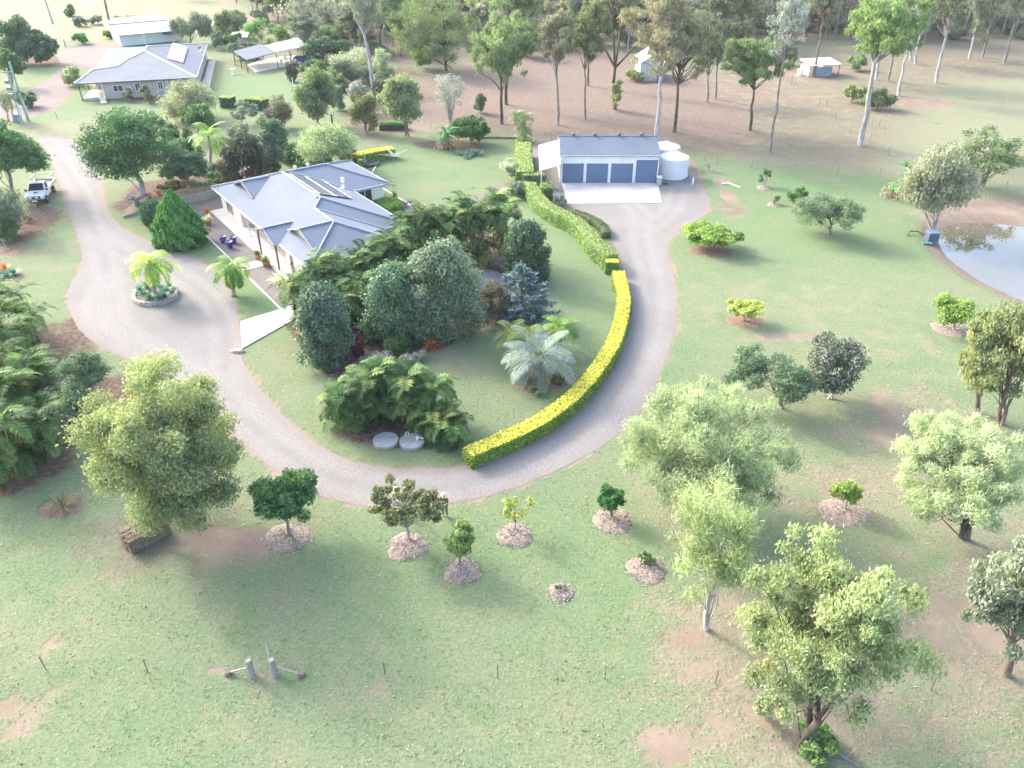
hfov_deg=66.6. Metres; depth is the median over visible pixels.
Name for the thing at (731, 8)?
woodland gum
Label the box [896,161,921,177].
banana plant
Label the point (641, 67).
tin shed
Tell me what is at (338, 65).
leafy shrub
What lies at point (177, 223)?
conifer
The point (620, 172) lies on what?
roller door
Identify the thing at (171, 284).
agave
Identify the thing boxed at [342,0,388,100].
gum tree
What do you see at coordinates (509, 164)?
leafy shrub
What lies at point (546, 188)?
hedge
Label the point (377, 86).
leafy shrub
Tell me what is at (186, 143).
leafy shrub
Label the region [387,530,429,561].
mulch bed
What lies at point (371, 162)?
trampoline
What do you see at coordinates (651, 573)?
mulch bed
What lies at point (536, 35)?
young gum
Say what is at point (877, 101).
young gum
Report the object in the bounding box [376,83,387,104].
leafy shrub
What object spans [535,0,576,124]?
gum tree
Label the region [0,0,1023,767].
ground
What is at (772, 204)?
mulch bed
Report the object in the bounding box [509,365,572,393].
mulch bed
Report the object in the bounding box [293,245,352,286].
palm clump
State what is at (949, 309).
fruit tree
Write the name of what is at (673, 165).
water tank
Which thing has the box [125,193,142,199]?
log pile
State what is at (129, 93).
leafy shrub
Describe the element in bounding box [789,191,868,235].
feather tree
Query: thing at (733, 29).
gum tree
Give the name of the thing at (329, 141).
bushy tree
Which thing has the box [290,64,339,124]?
willow tree
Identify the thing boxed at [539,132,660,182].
garage shed
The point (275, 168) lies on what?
leafy shrub
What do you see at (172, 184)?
leafy shrub
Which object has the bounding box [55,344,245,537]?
gum tree
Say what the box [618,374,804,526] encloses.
weeping tree
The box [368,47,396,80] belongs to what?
leafy shrub
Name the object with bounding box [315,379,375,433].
palm clump
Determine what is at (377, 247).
palm clump
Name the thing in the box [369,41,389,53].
understorey bush
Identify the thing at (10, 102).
palm tree
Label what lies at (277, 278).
agave
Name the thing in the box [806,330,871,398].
shade tree
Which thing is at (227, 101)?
hedge
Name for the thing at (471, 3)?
woodland gum
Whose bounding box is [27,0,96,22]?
track
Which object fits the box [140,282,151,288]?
agave
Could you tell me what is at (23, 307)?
palm clump
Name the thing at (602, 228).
hedge
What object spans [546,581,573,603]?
mulch bed
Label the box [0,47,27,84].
bushy tree
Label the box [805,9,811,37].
woodland gum
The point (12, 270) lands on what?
agave
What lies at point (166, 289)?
agave
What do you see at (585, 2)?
gum tree
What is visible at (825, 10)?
gum tree
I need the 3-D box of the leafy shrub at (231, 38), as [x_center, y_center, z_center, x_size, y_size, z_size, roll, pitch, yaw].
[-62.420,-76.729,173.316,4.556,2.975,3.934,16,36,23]
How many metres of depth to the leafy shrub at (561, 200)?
90.01 m
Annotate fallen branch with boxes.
[837,746,862,767]
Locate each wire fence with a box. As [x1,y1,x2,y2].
[1,656,245,672]
[383,662,1023,690]
[693,148,1018,188]
[783,72,795,85]
[818,97,851,132]
[849,97,890,154]
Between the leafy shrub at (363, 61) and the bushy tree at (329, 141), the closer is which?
the bushy tree at (329, 141)
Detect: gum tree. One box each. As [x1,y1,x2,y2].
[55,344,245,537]
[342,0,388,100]
[378,73,425,135]
[388,0,480,70]
[468,9,540,123]
[486,0,545,104]
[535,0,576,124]
[568,0,610,119]
[581,0,602,85]
[586,0,651,109]
[618,0,717,141]
[672,10,723,132]
[692,34,723,102]
[713,11,741,98]
[720,36,796,130]
[729,518,955,747]
[765,0,810,153]
[805,0,843,76]
[841,0,935,145]
[858,0,909,79]
[887,2,915,80]
[897,0,937,95]
[908,3,916,60]
[911,0,938,63]
[927,0,966,82]
[945,124,1023,187]
[956,307,1006,413]
[958,535,1023,677]
[959,297,1023,425]
[962,0,1013,57]
[963,0,990,59]
[997,0,1023,63]
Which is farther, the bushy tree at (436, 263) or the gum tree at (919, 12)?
the gum tree at (919, 12)
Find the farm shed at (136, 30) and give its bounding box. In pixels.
[103,14,196,45]
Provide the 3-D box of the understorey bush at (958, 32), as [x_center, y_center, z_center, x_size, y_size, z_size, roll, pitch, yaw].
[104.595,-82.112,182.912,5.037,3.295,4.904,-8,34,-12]
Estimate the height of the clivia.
0.979 m
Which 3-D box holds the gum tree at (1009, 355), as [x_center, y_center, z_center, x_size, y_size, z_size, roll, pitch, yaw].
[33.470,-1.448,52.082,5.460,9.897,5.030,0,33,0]
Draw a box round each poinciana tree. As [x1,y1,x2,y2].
[0,118,54,195]
[69,103,184,194]
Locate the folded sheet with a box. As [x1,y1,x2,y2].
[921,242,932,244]
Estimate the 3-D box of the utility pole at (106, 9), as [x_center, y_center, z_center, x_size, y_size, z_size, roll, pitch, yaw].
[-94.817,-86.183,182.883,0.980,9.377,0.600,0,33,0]
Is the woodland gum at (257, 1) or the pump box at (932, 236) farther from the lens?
the woodland gum at (257, 1)
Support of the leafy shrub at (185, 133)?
on the ground at (878, 280)
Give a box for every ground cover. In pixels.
[358,349,392,367]
[398,349,427,363]
[455,148,484,158]
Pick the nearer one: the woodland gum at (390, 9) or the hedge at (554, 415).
the hedge at (554, 415)
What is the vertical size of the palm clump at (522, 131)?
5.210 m
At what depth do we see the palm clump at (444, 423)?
51.60 m
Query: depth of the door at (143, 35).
178.32 m
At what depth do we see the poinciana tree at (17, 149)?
89.11 m
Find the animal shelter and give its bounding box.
[797,57,840,77]
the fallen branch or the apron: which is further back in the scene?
the apron
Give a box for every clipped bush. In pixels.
[137,198,158,228]
[373,196,403,214]
[382,332,412,356]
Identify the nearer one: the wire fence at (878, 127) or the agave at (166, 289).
the agave at (166, 289)
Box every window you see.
[112,85,123,91]
[134,83,140,90]
[157,81,162,89]
[226,201,233,215]
[357,189,372,201]
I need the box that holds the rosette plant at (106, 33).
[102,29,111,38]
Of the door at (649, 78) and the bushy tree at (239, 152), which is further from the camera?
the door at (649, 78)
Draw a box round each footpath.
[203,61,214,89]
[210,208,294,279]
[240,260,262,270]
[241,305,295,348]
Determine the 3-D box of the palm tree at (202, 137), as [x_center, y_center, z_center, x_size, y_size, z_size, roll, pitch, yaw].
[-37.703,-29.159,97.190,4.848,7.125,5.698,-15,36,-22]
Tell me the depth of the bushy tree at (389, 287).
62.00 m
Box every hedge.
[218,94,236,108]
[244,96,269,110]
[351,146,395,161]
[357,158,364,167]
[462,270,631,469]
[514,141,534,181]
[522,171,546,185]
[523,181,618,269]
[539,180,552,200]
[569,209,611,238]
[603,258,619,274]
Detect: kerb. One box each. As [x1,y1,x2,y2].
[206,236,230,259]
[249,278,281,308]
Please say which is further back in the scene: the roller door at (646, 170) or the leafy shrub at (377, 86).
the leafy shrub at (377, 86)
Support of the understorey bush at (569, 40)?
on the ground at (878, 280)
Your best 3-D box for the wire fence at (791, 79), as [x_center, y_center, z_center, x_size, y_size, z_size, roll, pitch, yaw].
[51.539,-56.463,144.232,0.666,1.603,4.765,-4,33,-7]
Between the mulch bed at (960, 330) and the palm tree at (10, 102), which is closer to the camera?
the mulch bed at (960, 330)
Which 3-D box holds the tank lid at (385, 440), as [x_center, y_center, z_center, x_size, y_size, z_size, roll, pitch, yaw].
[-8.523,3.822,52.585,1.720,0.310,1.720,0,33,0]
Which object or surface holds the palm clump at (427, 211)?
on the ground at (878, 280)
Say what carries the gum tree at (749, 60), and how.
on the ground at (878, 280)
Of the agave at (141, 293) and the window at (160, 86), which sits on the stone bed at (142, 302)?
the agave at (141, 293)
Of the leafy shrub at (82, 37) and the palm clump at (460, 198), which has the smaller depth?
the palm clump at (460, 198)
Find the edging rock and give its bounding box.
[230,348,244,352]
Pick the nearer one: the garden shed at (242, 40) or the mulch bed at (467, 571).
the mulch bed at (467, 571)
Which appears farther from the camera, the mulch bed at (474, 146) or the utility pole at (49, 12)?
the utility pole at (49, 12)
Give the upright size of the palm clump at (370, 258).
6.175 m
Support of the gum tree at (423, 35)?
on the ground at (878, 280)
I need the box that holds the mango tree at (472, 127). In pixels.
[452,114,490,144]
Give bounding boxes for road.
[0,43,119,121]
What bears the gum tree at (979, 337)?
on the ground at (878, 280)
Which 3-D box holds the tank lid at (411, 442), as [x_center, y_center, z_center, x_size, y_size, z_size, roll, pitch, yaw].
[-6.687,3.807,52.432,1.797,0.501,1.720,0,33,0]
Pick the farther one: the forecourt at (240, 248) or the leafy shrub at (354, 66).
the leafy shrub at (354, 66)
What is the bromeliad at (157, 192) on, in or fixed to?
on the garden soil
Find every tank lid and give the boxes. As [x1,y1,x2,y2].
[373,432,397,449]
[399,432,424,450]
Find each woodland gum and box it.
[249,0,261,8]
[262,0,289,23]
[278,5,289,21]
[285,13,319,54]
[313,25,340,57]
[327,22,348,42]
[331,0,350,32]
[336,7,369,46]
[348,22,371,46]
[356,25,377,56]
[364,3,388,42]
[378,0,408,56]
[394,16,412,50]
[448,14,466,29]
[451,0,470,12]
[463,0,494,21]
[468,24,484,35]
[534,20,544,32]
[565,0,600,16]
[605,7,617,36]
[606,0,647,47]
[606,19,624,44]
[617,3,649,50]
[636,12,653,28]
[691,0,713,19]
[707,0,751,25]
[738,0,762,41]
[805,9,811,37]
[924,1,959,40]
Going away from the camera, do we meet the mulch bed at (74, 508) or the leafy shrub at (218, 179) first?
the mulch bed at (74, 508)
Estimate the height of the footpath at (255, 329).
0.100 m
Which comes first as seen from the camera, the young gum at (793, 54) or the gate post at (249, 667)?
the gate post at (249, 667)
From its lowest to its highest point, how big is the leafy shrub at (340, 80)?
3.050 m
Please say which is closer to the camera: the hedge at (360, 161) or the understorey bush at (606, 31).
the hedge at (360, 161)
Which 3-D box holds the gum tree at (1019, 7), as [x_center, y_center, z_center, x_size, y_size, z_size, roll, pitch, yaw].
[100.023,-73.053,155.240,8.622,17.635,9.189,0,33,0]
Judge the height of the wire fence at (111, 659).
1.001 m
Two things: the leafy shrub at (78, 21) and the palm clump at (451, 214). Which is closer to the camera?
the palm clump at (451, 214)
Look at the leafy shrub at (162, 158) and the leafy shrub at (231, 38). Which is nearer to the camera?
the leafy shrub at (162, 158)
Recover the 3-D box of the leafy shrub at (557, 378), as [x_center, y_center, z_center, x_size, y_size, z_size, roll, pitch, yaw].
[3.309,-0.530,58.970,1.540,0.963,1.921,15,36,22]
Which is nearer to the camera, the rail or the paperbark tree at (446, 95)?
the rail
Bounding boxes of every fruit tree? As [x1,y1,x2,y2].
[229,99,258,121]
[442,520,475,564]
[596,483,627,516]
[828,479,864,508]
[930,291,977,329]
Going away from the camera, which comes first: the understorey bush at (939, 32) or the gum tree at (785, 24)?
the gum tree at (785, 24)
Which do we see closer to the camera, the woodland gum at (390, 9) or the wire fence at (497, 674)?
the wire fence at (497, 674)
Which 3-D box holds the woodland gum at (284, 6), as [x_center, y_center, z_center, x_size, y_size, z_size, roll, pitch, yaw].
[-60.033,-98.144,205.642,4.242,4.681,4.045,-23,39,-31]
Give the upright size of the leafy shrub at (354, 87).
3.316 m
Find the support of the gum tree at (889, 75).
on the ground at (878, 280)
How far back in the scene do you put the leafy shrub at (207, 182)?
94.47 m
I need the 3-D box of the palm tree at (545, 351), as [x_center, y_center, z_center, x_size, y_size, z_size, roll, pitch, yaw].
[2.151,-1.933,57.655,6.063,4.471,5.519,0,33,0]
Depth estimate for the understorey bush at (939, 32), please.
186.05 m
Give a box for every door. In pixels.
[142,34,147,43]
[561,162,584,182]
[585,162,608,182]
[609,162,633,182]
[634,159,658,182]
[646,68,655,80]
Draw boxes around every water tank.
[658,151,689,180]
[659,141,680,160]
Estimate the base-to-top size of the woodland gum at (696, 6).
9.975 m
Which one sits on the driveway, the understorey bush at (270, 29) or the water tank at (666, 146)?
the water tank at (666, 146)
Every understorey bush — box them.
[225,42,242,58]
[230,9,247,24]
[247,9,268,20]
[266,22,287,36]
[291,35,313,48]
[346,43,354,51]
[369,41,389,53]
[566,34,578,45]
[599,18,611,35]
[616,30,633,46]
[740,26,751,36]
[758,22,769,31]
[768,25,781,38]
[801,24,815,30]
[811,13,818,19]
[820,17,838,28]
[833,21,849,31]
[938,22,955,36]
[942,20,965,27]
[948,27,968,39]
[964,16,983,32]
[986,20,997,28]
[1002,16,1023,33]
[1016,30,1023,38]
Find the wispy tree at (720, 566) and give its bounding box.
[663,476,765,630]
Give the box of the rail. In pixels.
[265,643,270,657]
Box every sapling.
[501,495,535,529]
[555,584,565,592]
[638,550,656,564]
[758,168,771,185]
[773,196,780,202]
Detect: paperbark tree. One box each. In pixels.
[434,72,468,126]
[892,141,988,229]
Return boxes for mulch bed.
[0,245,27,255]
[0,272,24,283]
[38,495,83,519]
[260,521,313,553]
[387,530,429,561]
[443,556,481,584]
[454,144,484,149]
[496,523,533,548]
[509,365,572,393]
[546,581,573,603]
[592,507,633,535]
[625,556,665,585]
[687,245,732,257]
[725,315,763,328]
[757,185,772,190]
[767,202,781,206]
[817,499,874,526]
[930,322,968,336]
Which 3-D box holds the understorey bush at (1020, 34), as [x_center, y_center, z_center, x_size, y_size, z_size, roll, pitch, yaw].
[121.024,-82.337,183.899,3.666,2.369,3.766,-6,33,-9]
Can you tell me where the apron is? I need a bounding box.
[561,183,661,203]
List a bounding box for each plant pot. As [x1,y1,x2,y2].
[201,213,210,225]
[218,234,225,242]
[225,239,232,248]
[229,234,235,243]
[251,250,263,259]
[258,255,269,266]
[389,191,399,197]
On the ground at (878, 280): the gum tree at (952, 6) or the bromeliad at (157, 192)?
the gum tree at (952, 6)
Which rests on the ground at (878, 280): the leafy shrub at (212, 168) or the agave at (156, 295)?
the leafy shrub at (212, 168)
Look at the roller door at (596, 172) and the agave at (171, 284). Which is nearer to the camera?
the agave at (171, 284)
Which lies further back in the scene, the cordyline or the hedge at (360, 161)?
the hedge at (360, 161)
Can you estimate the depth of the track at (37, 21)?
217.61 m
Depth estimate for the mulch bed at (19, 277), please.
74.22 m
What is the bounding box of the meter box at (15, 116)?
[11,113,19,121]
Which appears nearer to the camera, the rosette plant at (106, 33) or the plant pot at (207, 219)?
the plant pot at (207, 219)
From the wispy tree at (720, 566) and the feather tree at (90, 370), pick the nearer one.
the wispy tree at (720, 566)
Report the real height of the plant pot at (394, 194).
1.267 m
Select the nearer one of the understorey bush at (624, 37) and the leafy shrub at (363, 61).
the leafy shrub at (363, 61)
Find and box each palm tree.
[0,89,20,121]
[125,250,181,293]
[188,122,228,163]
[204,254,253,296]
[500,325,580,392]
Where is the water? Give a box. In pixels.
[939,223,1023,301]
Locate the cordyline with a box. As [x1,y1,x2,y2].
[201,205,213,213]
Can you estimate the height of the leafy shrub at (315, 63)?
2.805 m
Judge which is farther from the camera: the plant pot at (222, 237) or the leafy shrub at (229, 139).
the leafy shrub at (229, 139)
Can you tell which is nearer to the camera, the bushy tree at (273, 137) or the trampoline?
the bushy tree at (273, 137)
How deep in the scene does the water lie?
80.50 m
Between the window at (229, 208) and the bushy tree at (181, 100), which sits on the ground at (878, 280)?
the bushy tree at (181, 100)
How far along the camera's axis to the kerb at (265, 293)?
71.35 m
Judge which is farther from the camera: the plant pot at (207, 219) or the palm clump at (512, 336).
the plant pot at (207, 219)
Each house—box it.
[73,43,207,103]
[211,159,396,278]
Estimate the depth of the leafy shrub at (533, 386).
57.52 m
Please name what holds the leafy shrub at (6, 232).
on the ground at (878, 280)
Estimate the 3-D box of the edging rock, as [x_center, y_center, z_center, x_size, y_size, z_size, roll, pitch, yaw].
[-22.063,-2.690,62.658,1.160,0.260,0.544,0,33,0]
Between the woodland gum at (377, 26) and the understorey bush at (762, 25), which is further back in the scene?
the understorey bush at (762, 25)
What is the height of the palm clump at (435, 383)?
5.256 m
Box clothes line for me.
[378,148,405,166]
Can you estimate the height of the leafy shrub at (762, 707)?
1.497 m
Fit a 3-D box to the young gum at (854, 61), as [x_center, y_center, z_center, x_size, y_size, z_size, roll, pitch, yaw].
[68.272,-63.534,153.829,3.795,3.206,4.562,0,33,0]
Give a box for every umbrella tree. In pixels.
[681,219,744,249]
[725,297,764,320]
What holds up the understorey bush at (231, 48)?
on the ground at (878, 280)
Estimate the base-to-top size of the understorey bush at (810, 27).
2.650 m
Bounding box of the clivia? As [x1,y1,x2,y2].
[41,489,78,515]
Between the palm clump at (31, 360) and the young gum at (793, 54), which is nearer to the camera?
the palm clump at (31, 360)
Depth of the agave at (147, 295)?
69.54 m
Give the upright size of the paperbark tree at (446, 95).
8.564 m
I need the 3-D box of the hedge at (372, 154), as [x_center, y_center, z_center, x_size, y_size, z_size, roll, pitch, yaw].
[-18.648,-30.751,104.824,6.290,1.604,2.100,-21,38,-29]
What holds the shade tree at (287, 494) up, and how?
on the mulch bed at (279, 539)
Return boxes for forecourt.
[188,200,261,264]
[244,266,295,307]
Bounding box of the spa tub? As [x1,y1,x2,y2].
[292,56,309,61]
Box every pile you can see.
[118,518,171,554]
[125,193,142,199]
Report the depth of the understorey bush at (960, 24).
188.42 m
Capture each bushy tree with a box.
[0,13,37,62]
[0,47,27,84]
[12,29,59,63]
[154,77,219,120]
[161,141,208,185]
[166,9,215,42]
[177,102,216,138]
[212,8,244,34]
[214,130,272,181]
[254,114,289,172]
[292,121,360,163]
[293,279,355,371]
[300,36,348,61]
[346,93,380,132]
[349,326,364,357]
[357,257,432,343]
[401,235,489,344]
[501,216,552,285]
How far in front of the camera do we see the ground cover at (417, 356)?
60.95 m
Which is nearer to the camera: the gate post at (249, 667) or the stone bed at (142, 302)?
the gate post at (249, 667)
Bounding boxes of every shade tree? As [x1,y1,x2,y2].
[247,465,320,534]
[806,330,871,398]
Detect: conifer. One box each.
[148,189,210,252]
[483,261,560,324]
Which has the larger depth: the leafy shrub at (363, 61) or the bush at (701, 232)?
the leafy shrub at (363, 61)
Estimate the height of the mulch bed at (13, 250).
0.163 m
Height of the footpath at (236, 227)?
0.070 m
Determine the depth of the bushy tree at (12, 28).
156.45 m
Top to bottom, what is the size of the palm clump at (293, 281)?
6.224 m
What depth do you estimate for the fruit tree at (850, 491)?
45.89 m
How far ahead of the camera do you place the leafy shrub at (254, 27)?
176.04 m
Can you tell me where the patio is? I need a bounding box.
[247,55,301,71]
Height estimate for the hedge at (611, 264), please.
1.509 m
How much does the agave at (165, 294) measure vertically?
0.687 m
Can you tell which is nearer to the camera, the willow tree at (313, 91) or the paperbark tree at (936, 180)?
the paperbark tree at (936, 180)
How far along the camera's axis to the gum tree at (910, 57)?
162.07 m
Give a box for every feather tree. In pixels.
[35,349,112,458]
[721,341,823,409]
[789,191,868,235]
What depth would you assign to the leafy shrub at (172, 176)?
96.70 m
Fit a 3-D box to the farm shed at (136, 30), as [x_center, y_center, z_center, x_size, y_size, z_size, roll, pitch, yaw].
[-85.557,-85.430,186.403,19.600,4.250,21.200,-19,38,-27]
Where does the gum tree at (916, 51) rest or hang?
on the ground at (878, 280)
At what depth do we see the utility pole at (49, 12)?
202.35 m
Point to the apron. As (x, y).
(593, 193)
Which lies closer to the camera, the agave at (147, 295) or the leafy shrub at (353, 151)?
the agave at (147, 295)
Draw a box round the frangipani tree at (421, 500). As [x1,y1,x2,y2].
[367,472,444,539]
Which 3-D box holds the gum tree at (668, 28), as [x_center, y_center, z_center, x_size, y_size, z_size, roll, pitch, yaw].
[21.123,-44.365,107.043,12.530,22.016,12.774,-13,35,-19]
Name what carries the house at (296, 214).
on the ground at (878, 280)
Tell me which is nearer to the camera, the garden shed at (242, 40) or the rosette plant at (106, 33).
the garden shed at (242, 40)
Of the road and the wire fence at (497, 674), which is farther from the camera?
the road
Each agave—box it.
[0,270,13,278]
[3,266,22,275]
[132,284,144,292]
[136,287,149,296]
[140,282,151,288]
[142,291,157,300]
[150,291,161,300]
[156,282,163,290]
[159,285,174,292]
[159,291,169,299]
[166,280,177,287]
[265,270,287,284]
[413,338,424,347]
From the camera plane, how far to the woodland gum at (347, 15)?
166.67 m
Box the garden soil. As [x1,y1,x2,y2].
[124,183,216,214]
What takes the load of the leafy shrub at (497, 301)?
on the ground at (878, 280)
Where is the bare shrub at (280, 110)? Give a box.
[263,94,293,126]
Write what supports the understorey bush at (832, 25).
on the ground at (878, 280)
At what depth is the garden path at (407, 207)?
90.19 m
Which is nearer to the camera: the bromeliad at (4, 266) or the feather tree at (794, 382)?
the feather tree at (794, 382)
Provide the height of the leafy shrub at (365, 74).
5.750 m
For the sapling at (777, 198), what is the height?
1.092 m
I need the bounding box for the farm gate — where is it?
[63,38,80,47]
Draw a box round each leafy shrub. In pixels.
[0,185,35,238]
[0,216,17,240]
[15,89,39,107]
[60,66,81,86]
[63,3,74,15]
[71,16,87,26]
[71,32,89,43]
[86,14,102,24]
[121,87,134,100]
[134,199,141,206]
[139,84,159,101]
[154,151,170,163]
[156,178,180,190]
[159,122,192,140]
[159,158,189,179]
[171,137,205,158]
[187,179,212,187]
[204,159,228,181]
[210,31,225,47]
[211,136,230,148]
[211,171,237,184]
[223,31,242,45]
[225,122,248,137]
[242,17,273,43]
[268,160,281,172]
[271,23,297,41]
[283,141,303,163]
[284,60,299,81]
[292,157,332,167]
[299,58,327,72]
[323,379,332,403]
[326,58,359,81]
[327,45,366,81]
[330,73,347,91]
[332,85,345,110]
[337,148,356,158]
[339,50,372,66]
[346,79,368,98]
[351,90,376,111]
[356,319,381,343]
[357,55,378,85]
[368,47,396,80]
[368,78,386,97]
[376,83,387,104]
[476,278,512,325]
[491,253,519,271]
[499,157,521,177]
[505,181,523,196]
[527,382,544,396]
[544,368,565,383]
[552,195,567,206]
[610,79,623,108]
[753,685,791,717]
[786,186,809,202]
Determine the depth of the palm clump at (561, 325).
60.60 m
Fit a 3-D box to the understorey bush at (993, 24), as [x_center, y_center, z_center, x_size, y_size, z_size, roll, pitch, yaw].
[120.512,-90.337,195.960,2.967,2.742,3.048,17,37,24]
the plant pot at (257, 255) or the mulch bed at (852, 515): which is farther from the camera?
the plant pot at (257, 255)
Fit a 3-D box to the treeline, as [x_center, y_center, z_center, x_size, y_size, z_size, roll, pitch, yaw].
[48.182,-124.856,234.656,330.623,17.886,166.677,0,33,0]
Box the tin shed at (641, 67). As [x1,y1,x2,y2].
[635,48,663,80]
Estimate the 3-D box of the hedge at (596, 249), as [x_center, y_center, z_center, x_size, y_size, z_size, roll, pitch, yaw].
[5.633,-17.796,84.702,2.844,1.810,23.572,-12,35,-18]
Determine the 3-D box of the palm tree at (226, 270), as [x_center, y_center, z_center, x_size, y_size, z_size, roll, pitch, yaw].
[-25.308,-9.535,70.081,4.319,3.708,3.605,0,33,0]
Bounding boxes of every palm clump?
[0,276,39,335]
[0,294,59,361]
[0,311,35,361]
[0,337,43,438]
[0,342,67,401]
[0,385,74,471]
[0,397,45,487]
[266,268,316,332]
[292,263,337,303]
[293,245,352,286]
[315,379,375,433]
[331,247,372,284]
[331,270,375,318]
[331,277,363,330]
[336,359,398,430]
[347,238,388,289]
[355,354,431,423]
[358,232,403,281]
[370,226,420,264]
[380,210,435,259]
[384,358,459,432]
[403,198,466,248]
[406,398,474,452]
[433,202,479,267]
[438,186,489,258]
[453,201,502,270]
[478,186,526,259]
[493,319,546,363]
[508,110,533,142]
[534,314,581,355]
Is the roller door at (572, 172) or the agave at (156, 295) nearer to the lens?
the agave at (156, 295)
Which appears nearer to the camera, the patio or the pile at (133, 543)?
the pile at (133, 543)
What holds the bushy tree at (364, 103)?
on the ground at (878, 280)
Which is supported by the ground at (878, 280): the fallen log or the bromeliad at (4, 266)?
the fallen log
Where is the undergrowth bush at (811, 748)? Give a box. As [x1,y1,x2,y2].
[798,715,840,767]
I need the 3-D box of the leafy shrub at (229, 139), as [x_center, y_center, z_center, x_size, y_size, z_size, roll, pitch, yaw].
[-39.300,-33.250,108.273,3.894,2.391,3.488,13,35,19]
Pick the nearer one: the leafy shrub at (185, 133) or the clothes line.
the clothes line
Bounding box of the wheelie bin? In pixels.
[656,175,662,184]
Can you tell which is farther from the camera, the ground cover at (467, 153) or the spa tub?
the spa tub
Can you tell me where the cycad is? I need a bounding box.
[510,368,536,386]
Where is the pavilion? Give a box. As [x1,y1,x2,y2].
[233,37,305,72]
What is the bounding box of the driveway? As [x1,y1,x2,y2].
[37,137,709,507]
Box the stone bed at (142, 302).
[132,283,179,306]
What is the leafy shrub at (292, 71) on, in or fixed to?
on the ground at (878, 280)
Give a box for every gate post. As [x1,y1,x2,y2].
[224,658,255,678]
[268,658,304,678]
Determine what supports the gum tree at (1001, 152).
on the ground at (878, 280)
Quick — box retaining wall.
[123,190,217,217]
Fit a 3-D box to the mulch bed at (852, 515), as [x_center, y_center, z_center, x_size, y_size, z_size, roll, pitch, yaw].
[19.985,7.682,46.802,3.563,0.194,2.608,0,33,0]
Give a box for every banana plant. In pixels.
[433,125,463,150]
[880,182,903,200]
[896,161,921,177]
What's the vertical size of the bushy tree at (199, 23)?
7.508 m
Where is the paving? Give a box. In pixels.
[464,270,504,289]
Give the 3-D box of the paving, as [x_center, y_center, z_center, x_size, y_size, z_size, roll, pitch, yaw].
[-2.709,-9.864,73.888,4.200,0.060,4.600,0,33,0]
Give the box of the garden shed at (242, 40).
[232,32,250,44]
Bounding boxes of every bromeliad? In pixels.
[0,263,9,269]
[153,189,163,196]
[420,338,440,350]
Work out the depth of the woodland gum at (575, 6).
172.56 m
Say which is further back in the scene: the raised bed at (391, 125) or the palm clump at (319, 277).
the raised bed at (391, 125)
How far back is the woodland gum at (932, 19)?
179.75 m
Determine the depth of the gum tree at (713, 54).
128.08 m
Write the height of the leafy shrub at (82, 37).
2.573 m
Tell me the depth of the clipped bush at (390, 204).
88.60 m
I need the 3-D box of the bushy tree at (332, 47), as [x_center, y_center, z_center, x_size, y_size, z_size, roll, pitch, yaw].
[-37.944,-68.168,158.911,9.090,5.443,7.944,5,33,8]
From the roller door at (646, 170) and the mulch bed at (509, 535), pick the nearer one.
the mulch bed at (509, 535)
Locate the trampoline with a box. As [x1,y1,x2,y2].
[364,160,378,167]
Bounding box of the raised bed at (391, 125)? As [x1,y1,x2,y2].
[379,120,407,130]
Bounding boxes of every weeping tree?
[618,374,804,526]
[890,405,1023,540]
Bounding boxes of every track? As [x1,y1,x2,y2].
[3,0,102,34]
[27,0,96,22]
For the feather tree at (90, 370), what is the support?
on the ground at (878, 280)
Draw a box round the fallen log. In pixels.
[481,137,517,138]
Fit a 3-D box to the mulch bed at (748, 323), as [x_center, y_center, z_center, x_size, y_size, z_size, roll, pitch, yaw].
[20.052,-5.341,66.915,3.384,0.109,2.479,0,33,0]
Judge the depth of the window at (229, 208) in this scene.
86.80 m
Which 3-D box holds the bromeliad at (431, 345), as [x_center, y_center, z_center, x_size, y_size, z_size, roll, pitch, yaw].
[-6.477,-3.245,62.821,1.741,0.795,1.744,14,36,21]
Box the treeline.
[251,0,1023,47]
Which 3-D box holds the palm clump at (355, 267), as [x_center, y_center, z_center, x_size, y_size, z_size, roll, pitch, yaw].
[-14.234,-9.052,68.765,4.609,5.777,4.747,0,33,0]
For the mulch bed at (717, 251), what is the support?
on the ground at (878, 280)
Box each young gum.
[410,48,452,68]
[473,92,486,112]
[520,31,541,58]
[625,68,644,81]
[782,37,798,61]
[843,82,867,101]
[846,54,867,69]
[861,86,899,109]
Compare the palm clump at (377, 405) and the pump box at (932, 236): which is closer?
the palm clump at (377, 405)
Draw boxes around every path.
[389,191,415,237]
[431,182,505,209]
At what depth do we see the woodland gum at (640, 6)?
167.80 m
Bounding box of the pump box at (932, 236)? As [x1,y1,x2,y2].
[924,230,941,242]
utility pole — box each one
[0,68,22,123]
[8,62,29,121]
[45,0,53,23]
[104,0,110,32]
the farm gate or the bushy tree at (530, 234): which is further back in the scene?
the farm gate
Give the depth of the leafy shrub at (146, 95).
131.09 m
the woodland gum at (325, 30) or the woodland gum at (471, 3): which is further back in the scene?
the woodland gum at (471, 3)
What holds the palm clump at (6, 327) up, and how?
on the ground at (878, 280)
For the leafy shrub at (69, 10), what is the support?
on the ground at (878, 280)

